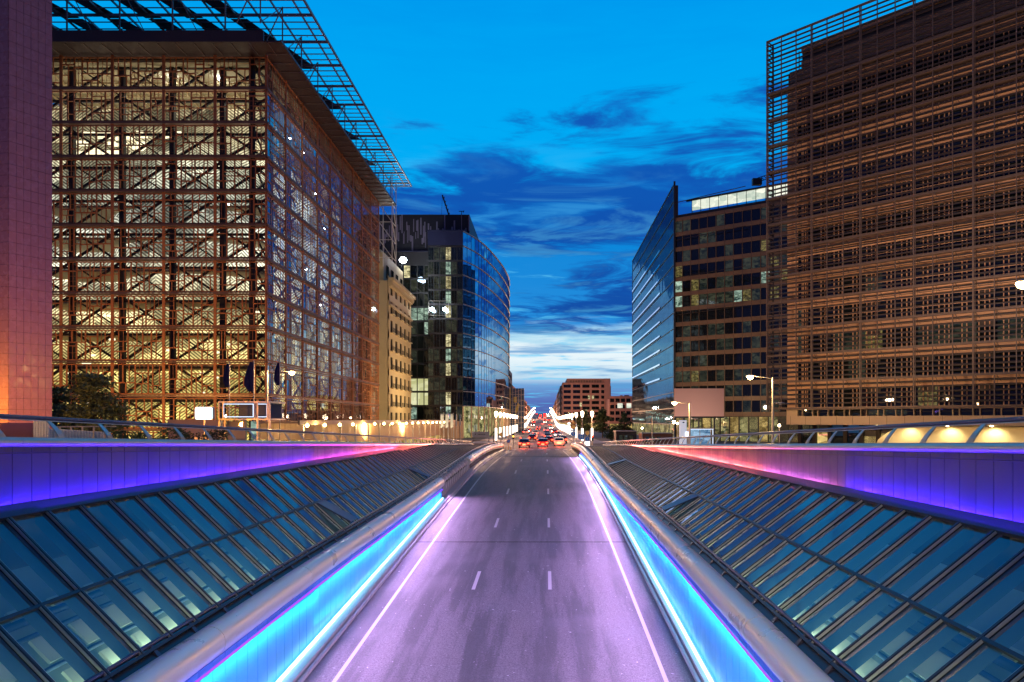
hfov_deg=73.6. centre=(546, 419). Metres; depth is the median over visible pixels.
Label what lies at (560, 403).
street block
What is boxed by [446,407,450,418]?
window
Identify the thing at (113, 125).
window frame
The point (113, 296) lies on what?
window frame
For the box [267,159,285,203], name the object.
window frame
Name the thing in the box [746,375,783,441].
street lamp
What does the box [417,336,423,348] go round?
window
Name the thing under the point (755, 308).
window
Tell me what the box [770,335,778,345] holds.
window
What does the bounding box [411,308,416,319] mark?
window
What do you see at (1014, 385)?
window
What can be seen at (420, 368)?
window
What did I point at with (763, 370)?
window
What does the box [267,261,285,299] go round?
window frame
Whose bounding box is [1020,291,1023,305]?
window
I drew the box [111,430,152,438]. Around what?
hedge
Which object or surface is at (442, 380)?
window
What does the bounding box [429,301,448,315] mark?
hanging spotlight
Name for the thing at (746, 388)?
window
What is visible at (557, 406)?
street block
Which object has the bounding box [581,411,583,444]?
lantern post
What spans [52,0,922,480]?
sky
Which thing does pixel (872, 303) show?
window
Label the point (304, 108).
window frame
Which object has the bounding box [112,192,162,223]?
window frame
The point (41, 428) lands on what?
corrugated hoarding
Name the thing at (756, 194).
penthouse window
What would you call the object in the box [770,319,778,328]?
window
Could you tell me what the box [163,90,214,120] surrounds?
window frame
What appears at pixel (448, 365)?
window
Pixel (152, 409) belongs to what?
window frame
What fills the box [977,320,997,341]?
window
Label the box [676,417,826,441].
shop window
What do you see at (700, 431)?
bus shelter
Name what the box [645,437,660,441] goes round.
window
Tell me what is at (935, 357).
window
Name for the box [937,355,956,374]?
window
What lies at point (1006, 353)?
window
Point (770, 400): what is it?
window
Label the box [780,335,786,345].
window
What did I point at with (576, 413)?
lantern post
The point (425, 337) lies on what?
window
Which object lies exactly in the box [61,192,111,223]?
window frame
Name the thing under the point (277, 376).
flag pole
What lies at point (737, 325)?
window
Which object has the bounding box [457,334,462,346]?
window
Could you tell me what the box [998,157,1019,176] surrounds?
window
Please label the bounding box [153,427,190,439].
hedge
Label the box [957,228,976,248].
window
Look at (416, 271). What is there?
window
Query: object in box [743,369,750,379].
window
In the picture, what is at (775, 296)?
window
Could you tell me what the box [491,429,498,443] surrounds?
statue
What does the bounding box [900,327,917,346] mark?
window
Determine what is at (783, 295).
window
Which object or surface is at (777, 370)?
window
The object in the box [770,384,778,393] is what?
window
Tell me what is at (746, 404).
window
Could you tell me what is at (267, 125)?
window frame
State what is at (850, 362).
window
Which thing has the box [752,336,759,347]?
window
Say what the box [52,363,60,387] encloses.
window frame
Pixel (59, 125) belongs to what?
window frame
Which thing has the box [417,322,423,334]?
window
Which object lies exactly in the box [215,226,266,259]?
window frame
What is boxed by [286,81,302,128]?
window frame
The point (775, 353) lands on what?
window
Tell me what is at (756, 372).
window
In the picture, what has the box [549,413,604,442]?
pavement
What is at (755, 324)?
window
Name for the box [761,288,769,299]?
window
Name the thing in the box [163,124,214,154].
window frame
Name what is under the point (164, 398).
window frame
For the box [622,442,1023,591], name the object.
wall
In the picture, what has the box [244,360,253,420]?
flag pole
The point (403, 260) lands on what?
flood light
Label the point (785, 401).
window
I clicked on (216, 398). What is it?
window frame
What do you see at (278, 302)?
window frame
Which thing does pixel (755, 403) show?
window
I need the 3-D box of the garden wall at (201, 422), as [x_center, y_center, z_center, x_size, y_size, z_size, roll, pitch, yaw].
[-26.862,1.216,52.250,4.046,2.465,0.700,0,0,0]
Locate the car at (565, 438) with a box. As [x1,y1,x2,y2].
[558,436,566,442]
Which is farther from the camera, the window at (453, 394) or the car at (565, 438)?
the window at (453, 394)
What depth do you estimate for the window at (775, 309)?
138.57 m
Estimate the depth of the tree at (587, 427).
184.53 m
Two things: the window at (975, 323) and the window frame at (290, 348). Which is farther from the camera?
the window frame at (290, 348)
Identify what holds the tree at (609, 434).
on the ground
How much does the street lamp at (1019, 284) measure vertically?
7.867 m
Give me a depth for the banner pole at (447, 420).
107.96 m
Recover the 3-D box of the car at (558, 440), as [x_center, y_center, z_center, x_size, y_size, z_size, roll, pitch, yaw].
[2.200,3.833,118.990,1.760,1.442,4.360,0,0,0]
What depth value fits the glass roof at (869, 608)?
15.33 m
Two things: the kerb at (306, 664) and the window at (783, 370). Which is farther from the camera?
the window at (783, 370)
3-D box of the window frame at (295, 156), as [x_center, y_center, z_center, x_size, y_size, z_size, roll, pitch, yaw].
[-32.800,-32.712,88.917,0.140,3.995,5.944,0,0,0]
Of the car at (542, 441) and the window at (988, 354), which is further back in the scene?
the car at (542, 441)
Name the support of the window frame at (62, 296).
in the lattice office
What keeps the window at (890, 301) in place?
in the louvred office
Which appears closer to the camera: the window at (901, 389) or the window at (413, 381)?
the window at (901, 389)
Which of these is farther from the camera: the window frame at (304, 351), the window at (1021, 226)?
the window frame at (304, 351)
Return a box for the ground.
[422,425,858,445]
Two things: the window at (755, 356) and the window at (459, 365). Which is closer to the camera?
the window at (755, 356)
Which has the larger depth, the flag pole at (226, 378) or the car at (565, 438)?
the car at (565, 438)
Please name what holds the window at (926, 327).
in the louvred office
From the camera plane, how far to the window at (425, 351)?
169.07 m
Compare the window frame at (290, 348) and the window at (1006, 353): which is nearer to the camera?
the window at (1006, 353)
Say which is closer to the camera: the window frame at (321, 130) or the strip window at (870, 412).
the strip window at (870, 412)
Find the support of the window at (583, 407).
in the brown office at (588, 395)
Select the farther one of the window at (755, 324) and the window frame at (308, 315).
the window at (755, 324)
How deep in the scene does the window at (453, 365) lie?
165.08 m
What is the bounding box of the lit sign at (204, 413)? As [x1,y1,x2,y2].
[194,407,214,439]
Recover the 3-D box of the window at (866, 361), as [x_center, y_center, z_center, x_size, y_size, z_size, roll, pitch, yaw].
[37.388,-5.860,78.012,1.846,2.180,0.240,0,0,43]
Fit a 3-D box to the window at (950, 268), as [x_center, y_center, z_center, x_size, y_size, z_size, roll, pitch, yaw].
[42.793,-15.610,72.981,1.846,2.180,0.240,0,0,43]
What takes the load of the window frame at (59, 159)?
in the lattice office
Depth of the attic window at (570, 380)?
330.63 m
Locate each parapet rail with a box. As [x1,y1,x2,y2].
[0,414,474,443]
[604,416,1023,444]
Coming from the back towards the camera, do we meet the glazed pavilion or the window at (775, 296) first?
the window at (775, 296)
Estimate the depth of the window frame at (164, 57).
79.94 m
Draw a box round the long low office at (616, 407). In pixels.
[605,395,631,430]
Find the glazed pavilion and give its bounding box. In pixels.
[218,401,284,440]
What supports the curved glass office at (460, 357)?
on the pavement at (504, 440)
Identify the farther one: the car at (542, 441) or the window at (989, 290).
the car at (542, 441)
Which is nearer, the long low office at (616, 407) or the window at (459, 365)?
the window at (459, 365)
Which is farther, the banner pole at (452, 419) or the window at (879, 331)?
the banner pole at (452, 419)
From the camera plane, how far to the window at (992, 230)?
70.48 m
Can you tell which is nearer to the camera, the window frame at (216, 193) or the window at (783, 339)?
the window frame at (216, 193)
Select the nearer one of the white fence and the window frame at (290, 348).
the white fence
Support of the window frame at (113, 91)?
in the lattice office
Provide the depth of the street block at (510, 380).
249.48 m
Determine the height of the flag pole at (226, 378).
7.579 m
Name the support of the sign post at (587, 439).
on the ground
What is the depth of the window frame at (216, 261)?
79.94 m
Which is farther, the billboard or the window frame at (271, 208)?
the billboard
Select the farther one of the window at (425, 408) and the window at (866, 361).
the window at (425, 408)
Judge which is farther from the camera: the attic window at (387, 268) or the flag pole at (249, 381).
the attic window at (387, 268)
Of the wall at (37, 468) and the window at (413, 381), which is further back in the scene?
the window at (413, 381)
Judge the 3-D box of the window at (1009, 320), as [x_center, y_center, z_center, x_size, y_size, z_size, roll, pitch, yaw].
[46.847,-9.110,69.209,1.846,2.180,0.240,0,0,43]
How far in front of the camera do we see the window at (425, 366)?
169.07 m
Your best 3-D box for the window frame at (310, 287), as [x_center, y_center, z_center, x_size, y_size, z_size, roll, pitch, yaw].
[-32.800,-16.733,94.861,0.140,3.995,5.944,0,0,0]
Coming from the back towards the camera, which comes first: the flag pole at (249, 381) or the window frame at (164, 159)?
the window frame at (164, 159)
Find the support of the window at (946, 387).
in the louvred office
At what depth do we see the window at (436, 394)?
165.08 m
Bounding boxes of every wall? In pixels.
[0,423,33,436]
[0,437,450,569]
[168,420,222,439]
[185,448,501,681]
[572,448,780,681]
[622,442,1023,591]
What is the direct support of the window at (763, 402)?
in the office building at (699, 299)
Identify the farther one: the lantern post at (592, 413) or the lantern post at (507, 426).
the lantern post at (507, 426)
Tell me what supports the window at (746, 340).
in the office building at (699, 299)
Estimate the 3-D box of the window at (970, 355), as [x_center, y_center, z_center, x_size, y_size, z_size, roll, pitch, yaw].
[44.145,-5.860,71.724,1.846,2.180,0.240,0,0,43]
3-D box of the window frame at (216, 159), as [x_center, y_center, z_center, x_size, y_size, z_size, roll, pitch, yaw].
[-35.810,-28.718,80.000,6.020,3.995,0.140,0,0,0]
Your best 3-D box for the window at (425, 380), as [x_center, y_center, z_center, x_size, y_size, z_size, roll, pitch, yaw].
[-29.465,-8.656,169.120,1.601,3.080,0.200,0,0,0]
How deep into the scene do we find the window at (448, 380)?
165.08 m
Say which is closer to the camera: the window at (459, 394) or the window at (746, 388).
the window at (746, 388)
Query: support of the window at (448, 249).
in the curved glass office at (460, 357)
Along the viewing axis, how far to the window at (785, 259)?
137.72 m
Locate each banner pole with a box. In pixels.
[440,413,443,442]
[445,413,448,442]
[450,413,453,441]
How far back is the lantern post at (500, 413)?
133.86 m
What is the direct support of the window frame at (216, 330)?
in the lattice office
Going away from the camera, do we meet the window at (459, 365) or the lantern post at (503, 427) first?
the lantern post at (503, 427)
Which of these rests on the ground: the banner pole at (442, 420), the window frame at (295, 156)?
the banner pole at (442, 420)
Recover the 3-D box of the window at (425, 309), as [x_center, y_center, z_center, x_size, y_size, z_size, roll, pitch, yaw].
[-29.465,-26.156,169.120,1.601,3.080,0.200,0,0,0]
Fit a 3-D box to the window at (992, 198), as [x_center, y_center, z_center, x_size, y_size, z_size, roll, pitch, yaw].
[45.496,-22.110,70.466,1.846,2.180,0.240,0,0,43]
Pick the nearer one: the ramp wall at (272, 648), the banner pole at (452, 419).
the ramp wall at (272, 648)
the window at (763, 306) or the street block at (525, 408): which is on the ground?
the street block at (525, 408)
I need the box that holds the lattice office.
[52,0,411,440]
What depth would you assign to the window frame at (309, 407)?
94.98 m
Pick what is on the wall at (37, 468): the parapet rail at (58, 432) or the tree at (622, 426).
the parapet rail at (58, 432)
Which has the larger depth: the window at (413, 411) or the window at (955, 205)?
the window at (413, 411)
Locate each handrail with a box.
[83,442,496,681]
[576,442,866,681]
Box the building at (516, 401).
[498,388,523,433]
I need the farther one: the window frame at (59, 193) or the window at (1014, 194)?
the window frame at (59, 193)
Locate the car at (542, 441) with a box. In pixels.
[537,438,547,446]
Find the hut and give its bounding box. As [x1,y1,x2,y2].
[639,433,672,443]
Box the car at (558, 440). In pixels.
[554,438,563,445]
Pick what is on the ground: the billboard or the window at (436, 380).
the billboard
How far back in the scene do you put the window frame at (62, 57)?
79.94 m
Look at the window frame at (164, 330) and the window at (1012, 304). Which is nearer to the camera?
the window at (1012, 304)
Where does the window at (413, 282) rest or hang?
in the curved glass office at (460, 357)
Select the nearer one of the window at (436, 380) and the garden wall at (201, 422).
the garden wall at (201, 422)
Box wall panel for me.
[439,460,468,495]
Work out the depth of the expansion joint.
86.02 m
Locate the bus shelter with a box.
[685,428,713,443]
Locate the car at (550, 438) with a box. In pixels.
[544,436,552,443]
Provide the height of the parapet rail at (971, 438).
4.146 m
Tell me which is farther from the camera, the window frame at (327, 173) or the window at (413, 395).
the window at (413, 395)
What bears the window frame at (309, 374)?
in the lattice office
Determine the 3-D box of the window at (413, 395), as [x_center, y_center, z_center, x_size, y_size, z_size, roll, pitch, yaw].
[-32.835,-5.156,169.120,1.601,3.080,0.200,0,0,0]
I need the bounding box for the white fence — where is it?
[50,426,115,437]
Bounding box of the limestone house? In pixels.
[344,249,415,419]
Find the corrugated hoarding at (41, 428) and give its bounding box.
[34,421,49,437]
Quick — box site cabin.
[614,431,636,444]
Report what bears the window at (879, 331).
in the louvred office
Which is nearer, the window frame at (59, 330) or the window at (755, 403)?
the window frame at (59, 330)
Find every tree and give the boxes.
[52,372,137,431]
[52,386,78,429]
[570,409,593,433]
[592,408,616,437]
[602,426,621,440]
[617,412,633,430]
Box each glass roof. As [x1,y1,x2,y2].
[0,444,487,681]
[583,445,1023,681]
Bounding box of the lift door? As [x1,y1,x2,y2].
[251,421,255,440]
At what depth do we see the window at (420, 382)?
169.07 m
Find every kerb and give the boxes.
[278,449,506,681]
[569,449,714,681]
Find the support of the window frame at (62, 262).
in the lattice office
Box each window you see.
[386,265,388,278]
[398,266,427,305]
[404,266,409,277]
[411,266,427,305]
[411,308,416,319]
[411,322,416,334]
[411,336,416,348]
[411,350,416,362]
[411,365,416,376]
[411,379,416,390]
[411,393,416,404]
[411,407,416,418]
[417,308,423,319]
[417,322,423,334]
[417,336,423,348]
[417,350,423,362]
[417,364,423,376]
[417,379,423,390]
[417,393,423,404]
[417,407,423,418]
[424,308,427,319]
[424,322,427,334]
[424,336,427,348]
[424,350,427,362]
[424,365,427,376]
[424,379,427,390]
[424,393,427,404]
[424,407,427,418]
[434,378,438,389]
[434,392,438,404]
[434,407,438,418]
[440,363,444,375]
[440,378,444,389]
[440,392,444,404]
[440,407,444,418]
[446,247,450,346]
[446,262,450,302]
[446,349,450,360]
[446,363,450,375]
[446,378,450,389]
[446,392,450,404]
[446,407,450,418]
[451,349,456,360]
[451,363,456,375]
[451,378,456,389]
[451,392,456,404]
[451,407,456,418]
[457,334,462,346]
[457,349,462,360]
[457,363,462,375]
[457,378,462,389]
[457,392,462,404]
[457,407,461,418]
[570,380,600,381]
[582,406,589,409]
[619,435,632,439]
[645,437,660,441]
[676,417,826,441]
[692,184,786,210]
[725,354,732,364]
[725,369,732,380]
[725,385,732,396]
[725,401,732,411]
[734,322,741,333]
[734,337,741,348]
[734,353,741,364]
[734,369,741,380]
[734,385,741,395]
[734,401,741,411]
[743,305,750,316]
[743,321,750,332]
[743,337,750,348]
[743,353,750,364]
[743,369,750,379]
[743,385,750,395]
[743,400,750,411]
[752,288,759,299]
[752,304,759,315]
[752,320,759,331]
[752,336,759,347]
[752,352,759,363]
[752,368,759,379]
[752,384,759,395]
[752,400,759,411]
[761,271,769,283]
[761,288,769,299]
[761,304,769,315]
[761,320,769,331]
[761,336,769,347]
[761,352,769,363]
[761,368,769,379]
[761,384,769,395]
[761,400,769,411]
[770,286,778,298]
[770,304,778,314]
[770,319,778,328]
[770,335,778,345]
[770,352,778,362]
[770,369,778,379]
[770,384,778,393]
[770,400,778,411]
[780,254,786,264]
[780,286,786,296]
[780,304,786,313]
[780,318,786,327]
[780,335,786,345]
[780,351,786,362]
[780,367,786,378]
[780,384,786,393]
[780,400,786,411]
[798,425,885,442]
[799,408,1022,415]
[849,360,864,378]
[849,389,864,406]
[865,301,881,319]
[865,330,881,348]
[865,359,881,377]
[865,388,881,405]
[868,410,906,414]
[882,270,899,289]
[882,299,899,318]
[882,329,899,347]
[882,358,899,376]
[882,388,899,405]
[900,268,917,286]
[900,297,917,316]
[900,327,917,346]
[900,357,917,376]
[900,387,917,405]
[918,235,936,254]
[918,265,936,284]
[918,295,936,314]
[918,326,936,345]
[918,356,936,375]
[918,387,936,405]
[937,201,956,220]
[937,232,956,251]
[937,262,956,282]
[937,293,956,313]
[937,324,956,343]
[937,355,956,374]
[937,386,956,404]
[957,197,976,217]
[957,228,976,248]
[957,260,976,279]
[957,291,976,311]
[957,322,976,342]
[957,354,976,374]
[957,386,976,404]
[977,193,997,213]
[977,225,997,245]
[977,257,997,277]
[977,288,997,309]
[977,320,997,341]
[977,353,997,373]
[977,385,997,404]
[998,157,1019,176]
[998,189,1019,208]
[998,221,1019,242]
[998,254,1019,274]
[998,286,1019,307]
[998,319,1019,339]
[998,352,1019,372]
[998,384,1019,404]
[1020,156,1023,171]
[1020,188,1023,205]
[1020,221,1023,239]
[1020,253,1023,272]
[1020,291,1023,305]
[1020,318,1023,337]
[1020,351,1023,370]
[1020,384,1023,403]
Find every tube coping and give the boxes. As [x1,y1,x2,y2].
[120,443,503,681]
[571,443,833,681]
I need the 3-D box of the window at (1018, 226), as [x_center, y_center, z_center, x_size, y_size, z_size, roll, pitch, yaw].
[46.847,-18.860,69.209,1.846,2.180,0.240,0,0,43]
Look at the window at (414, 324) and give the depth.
169.07 m
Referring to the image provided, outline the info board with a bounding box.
[472,432,488,440]
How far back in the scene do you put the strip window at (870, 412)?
77.37 m
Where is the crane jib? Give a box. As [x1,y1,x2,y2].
[441,195,449,214]
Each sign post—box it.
[571,420,575,442]
[585,431,589,445]
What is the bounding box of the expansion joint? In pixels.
[499,456,572,456]
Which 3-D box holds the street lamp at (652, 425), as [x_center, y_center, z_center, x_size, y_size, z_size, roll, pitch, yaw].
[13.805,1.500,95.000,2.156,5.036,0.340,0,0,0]
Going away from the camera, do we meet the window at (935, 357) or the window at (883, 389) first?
the window at (935, 357)
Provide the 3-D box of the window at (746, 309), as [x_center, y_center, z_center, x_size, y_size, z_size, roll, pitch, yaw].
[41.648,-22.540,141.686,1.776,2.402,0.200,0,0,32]
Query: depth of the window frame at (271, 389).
82.50 m
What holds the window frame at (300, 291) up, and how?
in the lattice office
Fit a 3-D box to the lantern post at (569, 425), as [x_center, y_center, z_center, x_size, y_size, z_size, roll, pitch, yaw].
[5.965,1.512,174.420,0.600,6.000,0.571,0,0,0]
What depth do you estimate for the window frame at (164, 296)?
79.94 m
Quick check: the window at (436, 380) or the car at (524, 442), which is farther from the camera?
the window at (436, 380)
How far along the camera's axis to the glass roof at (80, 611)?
17.42 m
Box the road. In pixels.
[304,413,694,681]
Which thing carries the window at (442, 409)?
in the curved glass office at (460, 357)
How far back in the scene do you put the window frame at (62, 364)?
79.94 m
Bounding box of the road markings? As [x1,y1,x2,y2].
[332,440,668,681]
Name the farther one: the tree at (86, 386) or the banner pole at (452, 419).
the banner pole at (452, 419)
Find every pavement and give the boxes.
[473,413,535,442]
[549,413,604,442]
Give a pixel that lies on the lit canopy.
(419, 428)
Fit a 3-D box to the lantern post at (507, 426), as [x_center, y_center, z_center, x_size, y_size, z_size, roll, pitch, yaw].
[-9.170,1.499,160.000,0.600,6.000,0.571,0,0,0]
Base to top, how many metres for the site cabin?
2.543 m
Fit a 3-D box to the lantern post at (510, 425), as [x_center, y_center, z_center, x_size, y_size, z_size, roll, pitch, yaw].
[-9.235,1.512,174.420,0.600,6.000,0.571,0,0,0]
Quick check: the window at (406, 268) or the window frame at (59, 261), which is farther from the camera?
the window at (406, 268)
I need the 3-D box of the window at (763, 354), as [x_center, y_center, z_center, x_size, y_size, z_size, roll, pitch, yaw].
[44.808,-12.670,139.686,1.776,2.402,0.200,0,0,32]
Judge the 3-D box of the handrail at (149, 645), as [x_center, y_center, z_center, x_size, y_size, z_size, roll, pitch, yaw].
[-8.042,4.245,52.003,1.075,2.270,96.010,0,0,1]
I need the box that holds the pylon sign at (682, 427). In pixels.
[679,420,686,443]
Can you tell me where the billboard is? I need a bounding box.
[674,388,723,443]
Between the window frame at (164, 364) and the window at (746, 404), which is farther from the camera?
the window at (746, 404)
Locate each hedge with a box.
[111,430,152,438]
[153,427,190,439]
[186,429,229,439]
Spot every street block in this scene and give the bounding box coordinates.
[486,370,511,407]
[524,400,526,420]
[556,393,558,422]
[558,386,610,423]
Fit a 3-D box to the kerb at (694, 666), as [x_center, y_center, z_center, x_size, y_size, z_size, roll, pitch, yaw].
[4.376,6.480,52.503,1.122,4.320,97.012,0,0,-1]
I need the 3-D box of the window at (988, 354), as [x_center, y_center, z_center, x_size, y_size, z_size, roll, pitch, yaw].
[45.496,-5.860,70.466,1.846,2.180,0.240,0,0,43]
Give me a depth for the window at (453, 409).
165.08 m
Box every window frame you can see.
[52,55,60,86]
[52,90,60,120]
[52,124,60,154]
[52,158,60,190]
[52,192,60,223]
[52,226,60,257]
[52,260,60,291]
[52,294,60,325]
[52,329,60,361]
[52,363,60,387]
[61,55,111,86]
[61,90,111,120]
[61,124,111,154]
[61,158,111,190]
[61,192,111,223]
[61,226,111,257]
[61,260,111,291]
[61,294,111,325]
[61,329,111,361]
[61,363,111,393]
[112,55,162,86]
[112,90,162,120]
[112,124,162,154]
[112,158,162,190]
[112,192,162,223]
[112,226,162,257]
[112,260,162,291]
[112,294,162,325]
[112,329,162,361]
[112,363,162,395]
[112,397,162,428]
[112,432,162,438]
[163,55,214,86]
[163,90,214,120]
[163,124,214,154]
[163,158,214,190]
[163,192,214,223]
[163,226,214,257]
[163,260,214,291]
[163,294,214,325]
[163,329,214,361]
[163,363,214,395]
[163,397,214,428]
[215,55,266,88]
[215,90,266,122]
[215,124,266,156]
[215,158,266,191]
[215,192,266,225]
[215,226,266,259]
[215,260,266,293]
[215,294,266,327]
[215,328,266,361]
[215,363,266,395]
[215,397,265,427]
[267,56,285,107]
[267,91,285,139]
[267,125,285,171]
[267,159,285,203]
[267,193,285,235]
[267,227,285,267]
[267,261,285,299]
[267,295,285,331]
[267,329,285,363]
[267,363,285,395]
[268,398,285,420]
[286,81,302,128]
[286,113,302,158]
[286,145,302,187]
[286,176,302,217]
[286,208,302,247]
[286,240,302,277]
[286,272,302,307]
[286,303,302,337]
[286,335,302,367]
[286,367,302,397]
[286,398,302,420]
[303,103,317,146]
[303,133,317,174]
[303,163,317,202]
[303,192,317,230]
[303,222,317,258]
[303,252,317,286]
[303,281,317,314]
[303,311,317,342]
[303,341,317,370]
[303,370,317,398]
[303,400,317,419]
[318,124,330,161]
[318,141,378,419]
[318,152,330,188]
[318,180,330,214]
[318,207,330,241]
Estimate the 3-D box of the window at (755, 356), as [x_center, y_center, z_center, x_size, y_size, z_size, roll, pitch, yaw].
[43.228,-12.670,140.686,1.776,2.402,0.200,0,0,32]
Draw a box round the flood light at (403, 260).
[400,257,406,268]
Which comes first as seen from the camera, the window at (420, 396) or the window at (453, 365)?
the window at (453, 365)
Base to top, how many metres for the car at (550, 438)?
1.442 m
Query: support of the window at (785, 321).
in the office building at (699, 299)
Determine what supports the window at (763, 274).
in the office building at (699, 299)
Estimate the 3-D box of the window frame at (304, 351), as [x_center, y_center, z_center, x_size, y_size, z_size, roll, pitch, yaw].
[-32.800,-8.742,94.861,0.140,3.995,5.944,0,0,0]
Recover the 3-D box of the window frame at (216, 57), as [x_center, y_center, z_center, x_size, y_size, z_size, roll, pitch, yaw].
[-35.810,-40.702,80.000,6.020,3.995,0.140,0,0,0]
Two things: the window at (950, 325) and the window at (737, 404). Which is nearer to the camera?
the window at (950, 325)
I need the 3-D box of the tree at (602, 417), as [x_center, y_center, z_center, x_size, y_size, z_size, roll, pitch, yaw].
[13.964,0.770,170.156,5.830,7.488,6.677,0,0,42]
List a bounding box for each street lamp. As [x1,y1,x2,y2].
[266,370,295,440]
[640,413,652,442]
[672,401,697,443]
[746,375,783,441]
[1015,279,1023,288]
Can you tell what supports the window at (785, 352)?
in the office building at (699, 299)
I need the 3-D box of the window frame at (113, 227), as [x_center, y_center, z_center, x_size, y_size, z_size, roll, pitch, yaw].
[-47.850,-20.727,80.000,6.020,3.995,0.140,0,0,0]
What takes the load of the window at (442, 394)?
in the curved glass office at (460, 357)
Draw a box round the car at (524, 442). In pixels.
[519,439,529,447]
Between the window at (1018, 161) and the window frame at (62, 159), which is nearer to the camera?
the window at (1018, 161)
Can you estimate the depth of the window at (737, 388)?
142.67 m
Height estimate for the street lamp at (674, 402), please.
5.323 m
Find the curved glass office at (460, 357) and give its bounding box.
[379,215,509,438]
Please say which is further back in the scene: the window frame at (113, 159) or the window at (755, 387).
the window at (755, 387)
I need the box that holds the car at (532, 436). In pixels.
[528,434,536,440]
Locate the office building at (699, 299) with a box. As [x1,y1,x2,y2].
[632,181,842,441]
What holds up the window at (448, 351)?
in the curved glass office at (460, 357)
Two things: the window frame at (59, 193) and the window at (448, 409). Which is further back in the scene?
the window at (448, 409)
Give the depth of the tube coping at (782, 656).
17.59 m
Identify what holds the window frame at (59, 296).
in the lattice office
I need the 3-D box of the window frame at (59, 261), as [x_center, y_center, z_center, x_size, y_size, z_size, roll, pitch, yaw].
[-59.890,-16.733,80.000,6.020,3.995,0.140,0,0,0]
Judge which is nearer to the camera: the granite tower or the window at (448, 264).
the granite tower
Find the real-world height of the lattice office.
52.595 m
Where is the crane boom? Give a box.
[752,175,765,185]
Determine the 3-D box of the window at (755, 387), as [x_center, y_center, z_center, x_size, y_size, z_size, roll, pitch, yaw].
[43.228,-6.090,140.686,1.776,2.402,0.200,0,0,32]
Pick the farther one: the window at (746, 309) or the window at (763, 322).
the window at (746, 309)
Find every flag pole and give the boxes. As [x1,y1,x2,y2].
[223,362,229,420]
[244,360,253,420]
[274,361,279,440]
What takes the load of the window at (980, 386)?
in the louvred office
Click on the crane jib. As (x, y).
(443, 197)
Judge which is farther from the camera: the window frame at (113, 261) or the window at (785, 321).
the window at (785, 321)
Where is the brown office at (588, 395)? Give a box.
[561,378,609,428]
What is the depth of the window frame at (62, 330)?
79.94 m
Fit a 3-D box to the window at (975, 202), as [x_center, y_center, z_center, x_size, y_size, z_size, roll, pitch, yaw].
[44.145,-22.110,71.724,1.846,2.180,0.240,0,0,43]
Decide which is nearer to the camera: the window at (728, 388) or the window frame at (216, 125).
the window frame at (216, 125)
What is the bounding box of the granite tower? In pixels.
[0,0,51,427]
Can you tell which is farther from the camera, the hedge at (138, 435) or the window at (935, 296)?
the window at (935, 296)
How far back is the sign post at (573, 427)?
100.28 m
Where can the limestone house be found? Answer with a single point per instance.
(397, 298)
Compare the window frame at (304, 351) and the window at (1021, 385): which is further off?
the window frame at (304, 351)
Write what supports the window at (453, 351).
in the curved glass office at (460, 357)
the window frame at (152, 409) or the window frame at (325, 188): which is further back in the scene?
the window frame at (325, 188)
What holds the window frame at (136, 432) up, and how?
in the lattice office
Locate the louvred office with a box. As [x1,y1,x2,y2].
[766,0,1023,442]
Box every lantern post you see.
[494,411,497,439]
[499,412,501,441]
[503,413,504,436]
[506,413,507,438]
[509,414,510,436]
[569,414,570,436]
[575,412,577,441]
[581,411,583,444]
[590,411,593,439]
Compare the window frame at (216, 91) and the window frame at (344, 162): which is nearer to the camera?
the window frame at (216, 91)
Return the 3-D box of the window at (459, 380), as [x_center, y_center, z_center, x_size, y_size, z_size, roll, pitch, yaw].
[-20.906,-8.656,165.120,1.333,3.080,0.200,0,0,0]
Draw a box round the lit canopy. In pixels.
[259,420,455,442]
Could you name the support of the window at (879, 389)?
in the louvred office
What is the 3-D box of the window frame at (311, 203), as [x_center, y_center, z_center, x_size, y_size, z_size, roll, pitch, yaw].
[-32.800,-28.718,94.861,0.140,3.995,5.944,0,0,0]
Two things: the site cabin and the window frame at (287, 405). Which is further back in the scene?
the site cabin
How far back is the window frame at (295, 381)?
89.10 m
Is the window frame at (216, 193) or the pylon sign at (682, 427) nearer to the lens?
the window frame at (216, 193)
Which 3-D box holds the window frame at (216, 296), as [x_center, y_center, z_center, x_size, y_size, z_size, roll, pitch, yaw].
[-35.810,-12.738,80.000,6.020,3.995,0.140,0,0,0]
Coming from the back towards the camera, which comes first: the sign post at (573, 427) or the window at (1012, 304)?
the sign post at (573, 427)
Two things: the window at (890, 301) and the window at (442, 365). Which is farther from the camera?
the window at (442, 365)

